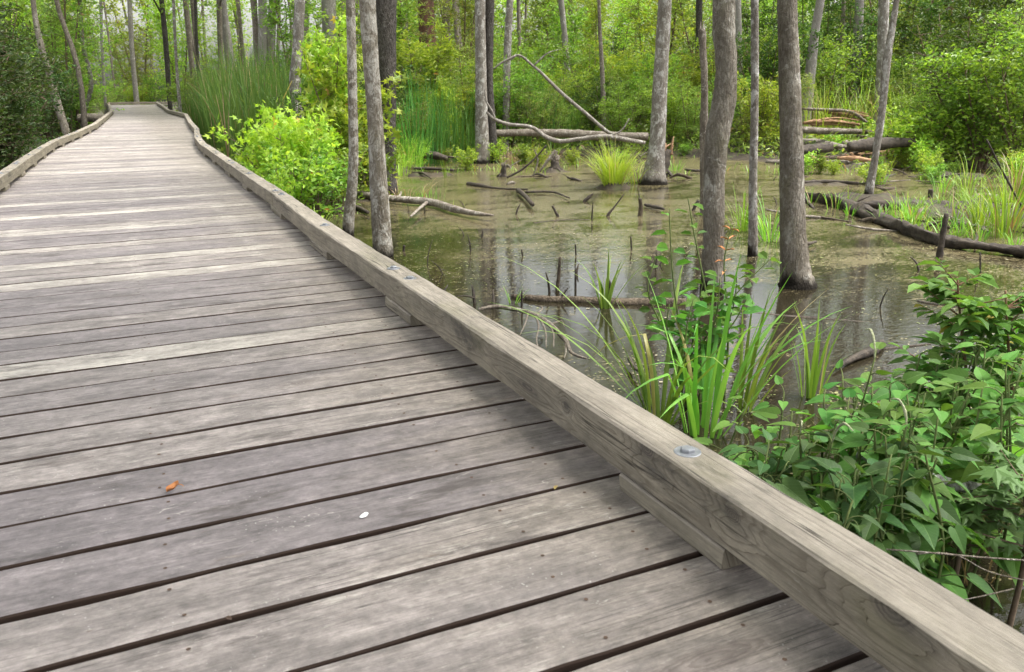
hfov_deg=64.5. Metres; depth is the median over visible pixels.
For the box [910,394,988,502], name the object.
lizards tail plant
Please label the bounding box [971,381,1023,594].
lizards tail plant
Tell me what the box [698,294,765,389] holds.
leafy stem plant
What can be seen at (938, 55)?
shrub
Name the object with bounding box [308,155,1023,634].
water
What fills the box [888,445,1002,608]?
lizards tail plant
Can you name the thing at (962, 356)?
lizards tail plant
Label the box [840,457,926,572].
lizards tail plant
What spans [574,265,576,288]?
twig
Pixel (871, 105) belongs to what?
grass stand
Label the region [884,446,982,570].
lizards tail plant
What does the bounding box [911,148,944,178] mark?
leafy weed
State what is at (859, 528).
lizards tail plant
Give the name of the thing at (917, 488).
lizards tail plant
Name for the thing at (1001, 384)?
lizards tail plant
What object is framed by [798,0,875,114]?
sapling
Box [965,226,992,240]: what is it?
grass tuft
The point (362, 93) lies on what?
maple sapling
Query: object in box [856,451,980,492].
plant
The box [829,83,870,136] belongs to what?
shrub
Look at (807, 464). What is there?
lizards tail plant
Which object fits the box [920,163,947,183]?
leafy weed
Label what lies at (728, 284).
leafy stem plant
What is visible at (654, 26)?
sapling
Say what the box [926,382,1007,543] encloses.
lizards tail plant
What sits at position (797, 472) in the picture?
lizards tail plant
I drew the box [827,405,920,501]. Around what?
lizards tail plant
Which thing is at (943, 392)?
lizards tail plant
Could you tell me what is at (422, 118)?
shrub
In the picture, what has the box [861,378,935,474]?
lizards tail plant
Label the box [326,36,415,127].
shrub
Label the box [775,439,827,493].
lizards tail plant
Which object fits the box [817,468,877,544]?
lizards tail plant
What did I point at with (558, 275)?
stick
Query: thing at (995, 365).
lizards tail plant
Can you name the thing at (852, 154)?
broken timber
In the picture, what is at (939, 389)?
lizards tail plant
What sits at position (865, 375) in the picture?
lizards tail plant
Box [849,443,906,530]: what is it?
lizards tail plant
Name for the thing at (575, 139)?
fallen branch
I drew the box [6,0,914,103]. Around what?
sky
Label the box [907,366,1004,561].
lizards tail plant
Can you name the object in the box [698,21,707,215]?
dead snag
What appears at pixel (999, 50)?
shrub
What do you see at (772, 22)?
sapling
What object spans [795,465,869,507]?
lizards tail plant
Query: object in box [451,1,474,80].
sapling
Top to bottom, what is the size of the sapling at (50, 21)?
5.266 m
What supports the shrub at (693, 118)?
on the water
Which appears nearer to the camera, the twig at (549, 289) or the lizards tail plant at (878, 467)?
the lizards tail plant at (878, 467)
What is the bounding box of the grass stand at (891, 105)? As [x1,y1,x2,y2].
[861,64,940,130]
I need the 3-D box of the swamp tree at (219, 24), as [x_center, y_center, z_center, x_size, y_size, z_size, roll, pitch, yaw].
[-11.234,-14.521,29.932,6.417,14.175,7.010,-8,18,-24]
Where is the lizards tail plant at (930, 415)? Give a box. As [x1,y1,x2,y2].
[865,412,939,534]
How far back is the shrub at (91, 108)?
31.82 m
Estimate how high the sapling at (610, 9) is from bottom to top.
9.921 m
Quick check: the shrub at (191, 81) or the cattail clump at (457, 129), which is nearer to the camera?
the cattail clump at (457, 129)
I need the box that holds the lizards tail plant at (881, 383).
[868,342,939,439]
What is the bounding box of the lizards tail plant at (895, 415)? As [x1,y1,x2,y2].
[863,396,939,519]
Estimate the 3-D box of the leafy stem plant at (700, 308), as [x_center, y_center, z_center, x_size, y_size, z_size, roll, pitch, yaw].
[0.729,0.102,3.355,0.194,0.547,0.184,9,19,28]
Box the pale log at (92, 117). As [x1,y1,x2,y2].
[77,113,101,122]
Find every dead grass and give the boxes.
[388,178,436,196]
[491,146,518,161]
[506,147,564,160]
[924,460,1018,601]
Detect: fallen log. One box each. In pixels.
[406,167,453,170]
[423,151,447,160]
[496,129,648,140]
[510,294,685,304]
[802,126,861,134]
[804,143,833,154]
[805,192,1023,257]
[837,156,870,161]
[846,137,915,152]
[863,200,951,209]
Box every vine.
[909,463,1023,574]
[932,438,1023,627]
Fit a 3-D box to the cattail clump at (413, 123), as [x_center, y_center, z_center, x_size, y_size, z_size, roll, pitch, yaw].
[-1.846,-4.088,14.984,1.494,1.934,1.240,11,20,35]
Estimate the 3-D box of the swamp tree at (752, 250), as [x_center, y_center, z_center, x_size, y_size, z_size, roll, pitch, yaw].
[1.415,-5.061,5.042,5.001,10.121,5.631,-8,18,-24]
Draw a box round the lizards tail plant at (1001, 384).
[968,351,1023,475]
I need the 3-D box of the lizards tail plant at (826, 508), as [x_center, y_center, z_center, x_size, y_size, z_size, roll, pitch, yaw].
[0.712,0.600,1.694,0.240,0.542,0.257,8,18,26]
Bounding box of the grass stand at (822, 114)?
[802,70,878,139]
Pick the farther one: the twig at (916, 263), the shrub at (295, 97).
the shrub at (295, 97)
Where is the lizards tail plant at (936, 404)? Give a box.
[925,382,989,543]
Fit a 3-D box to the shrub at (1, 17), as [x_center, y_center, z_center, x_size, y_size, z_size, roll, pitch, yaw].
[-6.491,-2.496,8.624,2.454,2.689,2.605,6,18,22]
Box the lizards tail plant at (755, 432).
[745,424,784,466]
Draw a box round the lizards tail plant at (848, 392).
[801,388,872,490]
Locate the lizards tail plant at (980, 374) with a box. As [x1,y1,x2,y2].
[911,366,1023,584]
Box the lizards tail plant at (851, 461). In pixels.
[771,422,860,506]
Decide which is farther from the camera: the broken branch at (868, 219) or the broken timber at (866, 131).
the broken timber at (866, 131)
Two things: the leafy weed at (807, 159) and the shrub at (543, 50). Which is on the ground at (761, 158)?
the shrub at (543, 50)
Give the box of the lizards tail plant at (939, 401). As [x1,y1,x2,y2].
[921,361,1016,446]
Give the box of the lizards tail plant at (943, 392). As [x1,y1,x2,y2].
[925,351,976,467]
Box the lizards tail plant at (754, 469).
[749,466,816,488]
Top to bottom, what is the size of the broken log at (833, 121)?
0.211 m
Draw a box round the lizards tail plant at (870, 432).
[847,378,903,477]
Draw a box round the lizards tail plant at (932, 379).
[904,336,959,408]
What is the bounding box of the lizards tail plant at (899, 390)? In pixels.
[882,377,982,568]
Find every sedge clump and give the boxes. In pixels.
[575,133,647,185]
[626,159,658,184]
[725,182,770,231]
[737,187,806,241]
[823,188,865,209]
[871,150,896,168]
[875,162,892,184]
[884,187,923,216]
[893,192,933,225]
[928,192,972,227]
[930,169,963,192]
[942,172,1021,229]
[943,151,1009,198]
[950,159,1023,238]
[987,153,1023,202]
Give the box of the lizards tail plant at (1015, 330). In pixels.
[970,297,1023,375]
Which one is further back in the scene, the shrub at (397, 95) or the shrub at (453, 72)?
the shrub at (453, 72)
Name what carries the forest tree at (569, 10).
on the ground at (761, 158)
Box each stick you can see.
[466,182,527,189]
[507,145,546,178]
[516,188,534,206]
[525,190,569,198]
[533,149,537,175]
[533,219,588,222]
[539,150,556,171]
[551,205,559,216]
[555,257,560,290]
[583,193,592,201]
[606,194,623,215]
[627,356,637,371]
[638,198,642,215]
[644,203,664,209]
[685,168,699,171]
[692,199,699,210]
[758,313,875,322]
[805,180,858,184]
[833,339,885,368]
[883,343,930,349]
[917,300,957,306]
[927,189,932,197]
[936,213,948,257]
[979,253,980,272]
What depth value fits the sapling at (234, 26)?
51.29 m
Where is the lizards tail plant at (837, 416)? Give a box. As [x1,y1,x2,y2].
[828,415,886,535]
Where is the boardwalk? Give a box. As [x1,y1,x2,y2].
[0,101,1023,671]
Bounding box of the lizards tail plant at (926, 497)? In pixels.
[864,408,987,601]
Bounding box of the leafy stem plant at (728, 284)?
[682,274,737,407]
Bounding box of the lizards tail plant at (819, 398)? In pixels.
[804,359,862,435]
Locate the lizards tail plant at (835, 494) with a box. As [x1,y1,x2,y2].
[809,464,866,532]
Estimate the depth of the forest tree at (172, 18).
55.06 m
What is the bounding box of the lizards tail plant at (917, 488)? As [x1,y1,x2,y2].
[868,409,952,576]
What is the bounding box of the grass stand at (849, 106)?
[804,80,879,139]
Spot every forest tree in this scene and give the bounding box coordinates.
[54,0,87,127]
[103,1,115,90]
[121,0,134,45]
[139,1,199,76]
[140,1,157,101]
[176,3,186,93]
[183,0,195,94]
[188,4,195,61]
[190,0,201,77]
[201,0,207,73]
[231,1,243,56]
[236,0,245,68]
[251,0,257,63]
[257,0,288,55]
[276,0,280,69]
[287,0,292,55]
[304,0,308,83]
[337,0,344,43]
[355,0,359,44]
[400,0,409,65]
[443,0,451,136]
[452,0,460,83]
[457,0,462,72]
[517,0,520,57]
[524,0,526,68]
[568,0,572,71]
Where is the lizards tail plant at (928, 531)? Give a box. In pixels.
[853,443,970,591]
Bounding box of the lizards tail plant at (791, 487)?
[774,445,813,508]
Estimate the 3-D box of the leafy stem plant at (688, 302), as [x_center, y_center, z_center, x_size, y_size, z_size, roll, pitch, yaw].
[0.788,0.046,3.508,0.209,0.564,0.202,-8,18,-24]
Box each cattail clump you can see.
[396,61,447,166]
[396,73,426,155]
[403,65,459,165]
[411,70,473,163]
[428,73,475,161]
[452,83,474,156]
[494,67,555,150]
[519,71,564,149]
[551,81,593,147]
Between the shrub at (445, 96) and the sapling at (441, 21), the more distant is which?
the sapling at (441, 21)
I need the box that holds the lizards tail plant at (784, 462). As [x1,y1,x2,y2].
[772,431,827,506]
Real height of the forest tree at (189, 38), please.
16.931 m
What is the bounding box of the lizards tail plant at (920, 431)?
[886,426,963,572]
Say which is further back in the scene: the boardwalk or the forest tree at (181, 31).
the forest tree at (181, 31)
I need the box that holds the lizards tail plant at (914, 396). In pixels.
[897,389,942,510]
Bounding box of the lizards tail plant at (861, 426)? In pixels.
[845,422,942,586]
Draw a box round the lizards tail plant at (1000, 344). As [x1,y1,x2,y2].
[983,341,1023,443]
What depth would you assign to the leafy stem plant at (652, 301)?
3.51 m
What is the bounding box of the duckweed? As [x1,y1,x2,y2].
[396,163,1019,412]
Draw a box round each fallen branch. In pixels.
[332,205,369,213]
[341,188,493,216]
[484,88,645,144]
[493,49,613,133]
[802,107,867,124]
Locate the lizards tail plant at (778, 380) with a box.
[728,375,810,480]
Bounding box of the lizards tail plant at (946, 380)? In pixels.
[884,377,961,463]
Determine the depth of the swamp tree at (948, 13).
22.32 m
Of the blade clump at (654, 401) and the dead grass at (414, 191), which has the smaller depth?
the blade clump at (654, 401)
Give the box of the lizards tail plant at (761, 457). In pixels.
[729,452,767,474]
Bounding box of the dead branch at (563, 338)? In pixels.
[478,304,586,358]
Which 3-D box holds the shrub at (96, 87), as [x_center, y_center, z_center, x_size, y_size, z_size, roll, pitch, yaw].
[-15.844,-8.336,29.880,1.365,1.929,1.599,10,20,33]
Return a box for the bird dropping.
[360,512,367,517]
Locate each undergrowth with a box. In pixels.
[1,122,93,167]
[216,119,1021,200]
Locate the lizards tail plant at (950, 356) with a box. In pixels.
[923,342,994,408]
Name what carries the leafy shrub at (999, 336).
on the water
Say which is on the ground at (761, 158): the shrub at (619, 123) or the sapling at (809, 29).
the sapling at (809, 29)
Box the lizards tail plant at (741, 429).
[722,425,764,460]
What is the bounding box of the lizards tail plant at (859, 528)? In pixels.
[832,519,866,531]
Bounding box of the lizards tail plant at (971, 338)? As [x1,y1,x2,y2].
[964,325,1023,443]
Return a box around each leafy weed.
[243,137,339,217]
[250,157,296,195]
[296,144,367,215]
[305,144,369,206]
[357,135,410,194]
[409,141,431,164]
[437,145,455,164]
[453,144,478,169]
[487,136,506,162]
[508,143,531,163]
[525,143,550,165]
[563,146,580,164]
[609,149,628,165]
[678,142,694,156]
[804,149,821,174]
[809,154,828,174]
[822,134,846,151]
[824,158,844,174]
[853,159,893,183]
[863,103,950,160]
[869,156,886,168]
[889,105,979,167]
[893,152,916,168]
[902,138,944,170]
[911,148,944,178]
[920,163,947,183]
[943,160,963,172]
[986,137,1004,161]
[998,147,1023,177]
[1005,148,1023,182]
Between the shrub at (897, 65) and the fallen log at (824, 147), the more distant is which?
the shrub at (897, 65)
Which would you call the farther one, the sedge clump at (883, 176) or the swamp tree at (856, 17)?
the swamp tree at (856, 17)
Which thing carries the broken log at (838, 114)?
on the grass stand at (822, 114)
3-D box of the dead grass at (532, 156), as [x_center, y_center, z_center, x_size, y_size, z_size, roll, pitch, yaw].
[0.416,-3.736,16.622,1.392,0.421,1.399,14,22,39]
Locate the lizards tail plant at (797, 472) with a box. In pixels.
[768,421,859,507]
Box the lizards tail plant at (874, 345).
[806,328,893,494]
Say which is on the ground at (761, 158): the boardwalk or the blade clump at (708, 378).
the boardwalk
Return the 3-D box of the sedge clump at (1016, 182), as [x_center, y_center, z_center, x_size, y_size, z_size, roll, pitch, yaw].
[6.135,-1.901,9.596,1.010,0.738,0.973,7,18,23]
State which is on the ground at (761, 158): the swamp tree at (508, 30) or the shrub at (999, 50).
the swamp tree at (508, 30)
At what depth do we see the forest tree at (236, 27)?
50.83 m
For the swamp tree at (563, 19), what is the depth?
23.36 m
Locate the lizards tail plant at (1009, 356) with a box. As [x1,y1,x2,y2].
[966,350,1023,571]
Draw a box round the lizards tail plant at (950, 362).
[933,336,990,439]
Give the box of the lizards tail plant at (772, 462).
[760,432,814,491]
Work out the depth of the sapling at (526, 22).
34.73 m
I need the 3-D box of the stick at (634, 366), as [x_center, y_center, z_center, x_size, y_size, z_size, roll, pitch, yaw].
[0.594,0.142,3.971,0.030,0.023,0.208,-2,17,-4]
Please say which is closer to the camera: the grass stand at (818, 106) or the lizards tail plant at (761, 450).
the lizards tail plant at (761, 450)
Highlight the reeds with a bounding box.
[170,29,333,163]
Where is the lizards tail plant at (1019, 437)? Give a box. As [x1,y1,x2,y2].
[938,359,1023,578]
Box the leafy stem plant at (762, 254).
[684,251,781,370]
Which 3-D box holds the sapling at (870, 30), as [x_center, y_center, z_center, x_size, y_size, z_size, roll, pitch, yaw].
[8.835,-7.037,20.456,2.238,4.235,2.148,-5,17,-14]
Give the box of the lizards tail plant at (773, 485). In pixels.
[760,476,781,491]
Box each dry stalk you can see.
[886,549,1023,560]
[901,552,1023,580]
[964,588,1013,599]
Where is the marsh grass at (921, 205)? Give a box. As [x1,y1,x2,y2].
[401,141,1023,236]
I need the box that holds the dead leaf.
[166,480,183,491]
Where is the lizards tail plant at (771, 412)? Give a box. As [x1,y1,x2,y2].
[755,407,827,476]
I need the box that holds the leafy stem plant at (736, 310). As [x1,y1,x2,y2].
[715,268,752,380]
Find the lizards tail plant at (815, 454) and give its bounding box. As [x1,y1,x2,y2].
[758,420,845,500]
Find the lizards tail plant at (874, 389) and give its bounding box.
[856,374,926,436]
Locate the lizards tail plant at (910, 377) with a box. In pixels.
[852,371,926,513]
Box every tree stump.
[496,161,506,177]
[543,151,563,171]
[665,136,673,175]
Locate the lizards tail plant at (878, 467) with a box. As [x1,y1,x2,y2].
[859,449,957,584]
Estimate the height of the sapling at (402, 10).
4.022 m
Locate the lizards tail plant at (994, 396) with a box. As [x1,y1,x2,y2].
[949,391,1023,558]
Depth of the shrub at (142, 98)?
42.40 m
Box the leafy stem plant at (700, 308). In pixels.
[663,293,709,396]
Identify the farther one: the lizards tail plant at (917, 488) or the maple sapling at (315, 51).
the maple sapling at (315, 51)
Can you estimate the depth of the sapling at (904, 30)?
22.85 m
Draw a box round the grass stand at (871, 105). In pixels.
[834,69,925,138]
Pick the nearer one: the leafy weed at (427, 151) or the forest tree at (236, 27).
the leafy weed at (427, 151)
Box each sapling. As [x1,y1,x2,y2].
[0,0,42,122]
[0,0,55,113]
[0,0,87,64]
[0,7,46,154]
[4,0,89,132]
[5,0,112,132]
[12,0,125,130]
[26,0,111,100]
[39,13,102,106]
[41,2,109,112]
[86,18,129,108]
[88,0,170,98]
[103,24,150,104]
[103,28,160,101]
[135,0,189,110]
[136,0,211,111]
[176,0,242,93]
[204,0,252,71]
[246,0,341,90]
[292,0,423,53]
[293,36,367,156]
[294,27,409,191]
[296,12,357,158]
[302,0,359,58]
[315,0,346,36]
[336,0,418,64]
[355,0,428,70]
[356,0,452,82]
[396,0,418,37]
[396,0,453,46]
[409,0,474,78]
[412,0,469,72]
[412,0,501,105]
[440,0,529,76]
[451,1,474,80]
[460,0,513,81]
[493,0,538,56]
[493,29,523,69]
[494,0,541,71]
[511,5,553,84]
[516,0,575,70]
[522,0,586,113]
[536,0,596,100]
[536,0,613,70]
[538,0,616,115]
[567,0,618,79]
[567,0,643,58]
[572,0,653,59]
[588,24,636,68]
[604,0,633,55]
[607,0,656,63]
[610,0,707,60]
[615,0,672,90]
[628,0,711,75]
[642,0,710,52]
[669,0,749,117]
[671,0,711,68]
[679,0,712,81]
[686,0,750,81]
[704,0,776,50]
[741,0,806,85]
[741,0,810,63]
[750,0,809,41]
[769,0,850,80]
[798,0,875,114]
[798,9,838,58]
[806,0,840,57]
[820,0,903,127]
[822,0,914,62]
[825,0,899,115]
[838,0,917,67]
[847,0,946,107]
[867,0,940,67]
[868,0,959,90]
[891,0,1007,118]
[902,0,973,66]
[913,0,1023,108]
[942,0,1023,50]
[983,0,1023,37]
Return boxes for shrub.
[0,1,54,169]
[0,4,54,158]
[0,11,42,164]
[0,16,12,169]
[0,16,73,144]
[0,63,24,164]
[0,77,53,168]
[0,88,19,129]
[1,26,79,161]
[18,53,79,142]
[32,69,79,139]
[39,80,88,137]
[61,66,101,130]
[72,84,98,131]
[75,89,104,124]
[84,80,99,111]
[93,85,125,114]
[99,78,128,104]
[120,82,150,104]
[129,73,177,106]
[160,64,219,113]
[180,72,211,100]
[204,96,338,208]
[244,114,348,194]
[256,34,346,113]
[267,85,320,127]
[304,37,429,145]
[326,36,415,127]
[330,69,415,149]
[357,52,431,148]
[396,17,465,135]
[396,101,432,158]
[407,75,465,150]
[423,56,474,127]
[424,38,519,142]
[437,72,502,146]
[450,41,539,138]
[463,87,515,138]
[467,54,551,147]
[469,22,565,139]
[494,77,573,147]
[510,45,577,118]
[518,73,562,124]
[532,91,577,148]
[535,63,599,130]
[546,38,626,130]
[560,103,591,144]
[561,70,634,140]
[577,38,643,126]
[586,44,653,131]
[591,78,650,148]
[598,68,652,144]
[620,48,692,141]
[640,86,693,148]
[647,52,714,137]
[651,37,714,132]
[667,76,712,147]
[668,38,765,115]
[697,73,750,140]
[708,46,777,133]
[711,17,829,142]
[730,96,758,144]
[732,71,779,153]
[736,27,846,118]
[759,73,818,149]
[777,23,896,138]
[817,42,897,113]
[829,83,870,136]
[848,97,895,128]
[857,62,914,127]
[864,51,914,125]
[870,50,919,116]
[888,56,957,115]
[888,342,1022,424]
[890,72,942,129]
[898,3,1023,157]
[901,257,1023,449]
[903,0,1023,168]
[904,82,985,159]
[920,21,1018,103]
[940,12,1023,171]
[950,287,1023,468]
[959,33,1023,86]
[963,68,1023,153]
[968,4,1023,57]
[972,341,1023,443]
[994,51,1023,143]
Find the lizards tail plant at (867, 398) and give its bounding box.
[805,393,877,493]
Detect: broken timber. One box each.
[765,159,853,164]
[803,138,846,148]
[825,151,870,159]
[841,133,891,144]
[845,152,862,155]
[850,150,893,161]
[851,160,952,166]
[857,130,888,137]
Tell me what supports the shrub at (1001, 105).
on the water
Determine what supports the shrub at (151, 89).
on the ground at (761, 158)
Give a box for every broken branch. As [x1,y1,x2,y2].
[412,172,431,178]
[513,175,551,176]
[559,172,581,180]
[669,173,691,178]
[766,209,824,217]
[805,196,814,208]
[814,215,851,221]
[845,224,897,230]
[858,208,888,221]
[859,180,907,183]
[865,207,872,215]
[876,186,895,190]
[888,166,909,174]
[897,217,955,229]
[903,207,966,221]
[908,173,959,177]
[920,218,950,227]
[935,213,966,226]
[949,215,990,233]
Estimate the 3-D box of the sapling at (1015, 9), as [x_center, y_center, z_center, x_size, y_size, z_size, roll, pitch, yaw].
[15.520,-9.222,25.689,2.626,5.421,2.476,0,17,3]
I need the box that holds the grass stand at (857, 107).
[819,67,906,140]
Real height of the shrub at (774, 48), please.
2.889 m
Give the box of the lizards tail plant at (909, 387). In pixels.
[861,376,931,435]
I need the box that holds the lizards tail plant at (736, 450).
[725,447,790,482]
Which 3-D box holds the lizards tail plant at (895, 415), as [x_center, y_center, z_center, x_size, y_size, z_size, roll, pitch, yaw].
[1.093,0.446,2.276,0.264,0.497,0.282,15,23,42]
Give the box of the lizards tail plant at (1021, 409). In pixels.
[964,372,1023,538]
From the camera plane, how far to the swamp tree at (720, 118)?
5.25 m
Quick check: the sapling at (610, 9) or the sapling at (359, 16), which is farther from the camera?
the sapling at (610, 9)
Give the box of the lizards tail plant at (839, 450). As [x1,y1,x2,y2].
[808,420,907,500]
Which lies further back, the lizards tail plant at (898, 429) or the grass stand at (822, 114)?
the grass stand at (822, 114)
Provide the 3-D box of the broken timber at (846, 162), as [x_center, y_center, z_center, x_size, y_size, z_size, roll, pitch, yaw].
[5.397,-3.166,14.734,0.095,0.166,1.939,-12,20,-33]
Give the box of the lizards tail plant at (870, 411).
[811,386,885,471]
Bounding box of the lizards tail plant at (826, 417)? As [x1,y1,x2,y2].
[797,382,843,479]
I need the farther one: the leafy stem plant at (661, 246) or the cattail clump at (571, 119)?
the cattail clump at (571, 119)
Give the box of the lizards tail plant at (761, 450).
[744,445,805,481]
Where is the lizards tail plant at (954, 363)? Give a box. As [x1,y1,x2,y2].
[925,319,1012,407]
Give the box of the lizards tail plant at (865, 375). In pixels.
[807,372,883,477]
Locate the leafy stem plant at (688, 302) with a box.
[672,282,718,393]
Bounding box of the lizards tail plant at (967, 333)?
[945,317,1004,425]
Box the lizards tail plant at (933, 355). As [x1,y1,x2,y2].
[878,351,943,439]
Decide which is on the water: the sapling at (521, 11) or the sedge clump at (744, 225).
the sedge clump at (744, 225)
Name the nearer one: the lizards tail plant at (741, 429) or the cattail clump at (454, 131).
the lizards tail plant at (741, 429)
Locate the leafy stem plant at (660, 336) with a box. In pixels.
[645,296,701,407]
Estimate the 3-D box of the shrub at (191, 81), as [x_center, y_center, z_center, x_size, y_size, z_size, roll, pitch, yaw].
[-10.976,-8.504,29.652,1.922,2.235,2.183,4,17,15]
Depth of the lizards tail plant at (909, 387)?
2.51 m
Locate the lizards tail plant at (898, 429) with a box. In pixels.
[842,398,948,576]
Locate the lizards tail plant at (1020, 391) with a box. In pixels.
[963,353,1023,479]
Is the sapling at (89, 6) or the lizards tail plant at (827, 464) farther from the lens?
the sapling at (89, 6)
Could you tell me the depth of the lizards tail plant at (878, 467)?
1.78 m
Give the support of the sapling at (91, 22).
on the ground at (761, 158)
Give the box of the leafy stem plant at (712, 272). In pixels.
[674,198,718,358]
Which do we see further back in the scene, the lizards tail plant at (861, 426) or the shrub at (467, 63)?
the shrub at (467, 63)
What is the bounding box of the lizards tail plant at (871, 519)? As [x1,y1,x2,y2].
[809,484,885,532]
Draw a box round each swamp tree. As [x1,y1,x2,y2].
[30,0,69,134]
[51,0,93,128]
[99,0,132,113]
[127,0,139,104]
[153,0,172,109]
[159,0,221,111]
[194,0,199,87]
[216,0,223,71]
[222,0,234,75]
[258,0,266,72]
[267,0,276,62]
[289,0,306,128]
[321,0,336,54]
[342,0,357,234]
[359,0,393,257]
[376,0,397,193]
[418,0,436,84]
[473,0,490,163]
[485,0,498,162]
[499,0,512,150]
[558,0,569,75]
[597,0,606,144]
[638,0,671,185]
[693,0,702,135]
[700,0,736,292]
[733,0,742,142]
[747,0,758,256]
[777,0,817,289]
[802,0,824,138]
[838,0,845,96]
[848,0,863,127]
[864,0,898,193]
[873,0,888,130]
[944,0,955,47]
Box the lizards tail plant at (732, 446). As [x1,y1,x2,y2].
[718,442,767,475]
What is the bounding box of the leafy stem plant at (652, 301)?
[633,256,687,395]
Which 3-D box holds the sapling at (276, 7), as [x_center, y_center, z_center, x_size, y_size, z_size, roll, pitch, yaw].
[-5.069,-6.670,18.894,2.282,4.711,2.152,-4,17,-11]
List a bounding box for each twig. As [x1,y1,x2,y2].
[458,285,475,302]
[492,290,494,304]
[521,290,522,307]
[545,272,550,292]
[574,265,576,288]
[638,251,656,269]
[910,256,919,270]
[986,139,1023,209]
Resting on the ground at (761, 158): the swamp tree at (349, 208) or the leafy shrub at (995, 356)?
the swamp tree at (349, 208)
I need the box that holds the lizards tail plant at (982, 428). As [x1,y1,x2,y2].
[944,381,1023,595]
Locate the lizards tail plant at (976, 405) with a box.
[934,348,1023,482]
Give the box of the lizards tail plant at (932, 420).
[866,380,956,476]
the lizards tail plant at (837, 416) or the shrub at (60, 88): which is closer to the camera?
the lizards tail plant at (837, 416)
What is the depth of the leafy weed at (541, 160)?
15.26 m
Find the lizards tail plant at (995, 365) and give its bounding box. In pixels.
[923,319,1007,437]
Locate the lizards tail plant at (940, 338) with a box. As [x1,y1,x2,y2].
[925,330,973,391]
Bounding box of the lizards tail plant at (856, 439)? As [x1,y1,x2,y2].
[822,421,949,542]
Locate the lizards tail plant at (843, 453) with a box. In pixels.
[787,421,848,487]
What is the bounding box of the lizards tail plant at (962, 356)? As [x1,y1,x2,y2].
[930,323,993,473]
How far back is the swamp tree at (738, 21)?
19.61 m
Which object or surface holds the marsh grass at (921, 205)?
on the water
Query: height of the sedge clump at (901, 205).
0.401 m
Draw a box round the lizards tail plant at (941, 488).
[860,419,954,566]
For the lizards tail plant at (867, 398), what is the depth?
2.37 m
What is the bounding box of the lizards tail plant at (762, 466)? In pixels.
[748,427,787,479]
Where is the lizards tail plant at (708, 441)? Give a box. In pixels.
[692,395,768,460]
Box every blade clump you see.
[490,259,646,407]
[504,285,527,303]
[533,258,808,424]
[582,251,645,308]
[626,255,843,438]
[735,273,850,394]
[738,292,799,415]
[787,300,845,398]
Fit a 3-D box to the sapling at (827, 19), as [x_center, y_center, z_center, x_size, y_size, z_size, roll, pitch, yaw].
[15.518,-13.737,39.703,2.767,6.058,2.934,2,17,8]
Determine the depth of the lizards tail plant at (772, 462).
2.16 m
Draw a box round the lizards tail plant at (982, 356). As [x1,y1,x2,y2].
[934,351,1018,455]
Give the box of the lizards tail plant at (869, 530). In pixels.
[861,444,929,554]
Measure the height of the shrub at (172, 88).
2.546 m
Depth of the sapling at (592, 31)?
33.87 m
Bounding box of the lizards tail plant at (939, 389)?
[901,386,957,471]
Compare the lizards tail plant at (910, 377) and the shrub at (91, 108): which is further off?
the shrub at (91, 108)
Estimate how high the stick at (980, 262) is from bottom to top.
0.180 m
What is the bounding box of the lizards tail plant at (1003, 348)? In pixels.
[963,346,1008,461]
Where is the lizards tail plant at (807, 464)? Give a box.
[794,460,851,518]
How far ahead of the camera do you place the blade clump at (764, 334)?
3.62 m
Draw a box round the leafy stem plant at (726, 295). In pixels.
[713,224,742,398]
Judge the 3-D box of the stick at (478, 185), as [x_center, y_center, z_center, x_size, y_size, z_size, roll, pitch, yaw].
[-0.278,-2.186,11.902,1.219,0.084,0.216,15,22,41]
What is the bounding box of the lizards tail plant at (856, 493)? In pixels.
[827,458,909,531]
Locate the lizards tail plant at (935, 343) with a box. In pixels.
[914,341,968,437]
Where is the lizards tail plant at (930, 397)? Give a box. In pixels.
[890,340,992,493]
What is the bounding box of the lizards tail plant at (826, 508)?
[809,494,838,519]
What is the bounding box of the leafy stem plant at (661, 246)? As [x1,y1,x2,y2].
[650,208,706,407]
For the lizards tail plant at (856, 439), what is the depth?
1.97 m
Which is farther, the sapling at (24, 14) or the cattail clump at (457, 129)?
the sapling at (24, 14)
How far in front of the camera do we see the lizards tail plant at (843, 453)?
2.20 m
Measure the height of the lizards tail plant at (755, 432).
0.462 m
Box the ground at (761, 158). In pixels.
[5,104,1019,220]
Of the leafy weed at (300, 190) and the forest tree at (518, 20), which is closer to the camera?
the leafy weed at (300, 190)
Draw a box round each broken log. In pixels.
[802,117,859,126]
[823,110,871,121]
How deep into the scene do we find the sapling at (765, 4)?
33.94 m
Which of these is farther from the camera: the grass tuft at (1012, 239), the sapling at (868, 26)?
the sapling at (868, 26)
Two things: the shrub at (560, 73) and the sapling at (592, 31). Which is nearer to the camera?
the shrub at (560, 73)
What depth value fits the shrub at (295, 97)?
11.92 m
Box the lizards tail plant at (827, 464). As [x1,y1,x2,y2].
[808,456,900,557]
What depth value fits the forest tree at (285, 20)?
54.66 m
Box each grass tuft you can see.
[396,127,433,166]
[396,150,420,175]
[415,185,447,198]
[441,160,447,177]
[545,141,562,154]
[669,156,687,170]
[805,189,833,205]
[844,204,858,215]
[881,203,895,215]
[899,204,925,218]
[930,211,962,234]
[948,215,979,233]
[952,217,994,240]
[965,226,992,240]
[1002,229,1023,244]
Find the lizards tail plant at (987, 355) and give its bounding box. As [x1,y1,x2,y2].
[936,342,1016,492]
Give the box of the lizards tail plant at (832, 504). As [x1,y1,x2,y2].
[815,499,842,521]
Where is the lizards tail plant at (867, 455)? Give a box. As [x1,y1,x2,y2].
[813,410,878,495]
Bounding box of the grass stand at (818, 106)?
[777,80,859,137]
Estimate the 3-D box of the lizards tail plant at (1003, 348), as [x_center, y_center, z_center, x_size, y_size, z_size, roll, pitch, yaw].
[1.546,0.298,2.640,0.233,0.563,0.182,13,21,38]
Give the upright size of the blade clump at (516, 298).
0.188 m

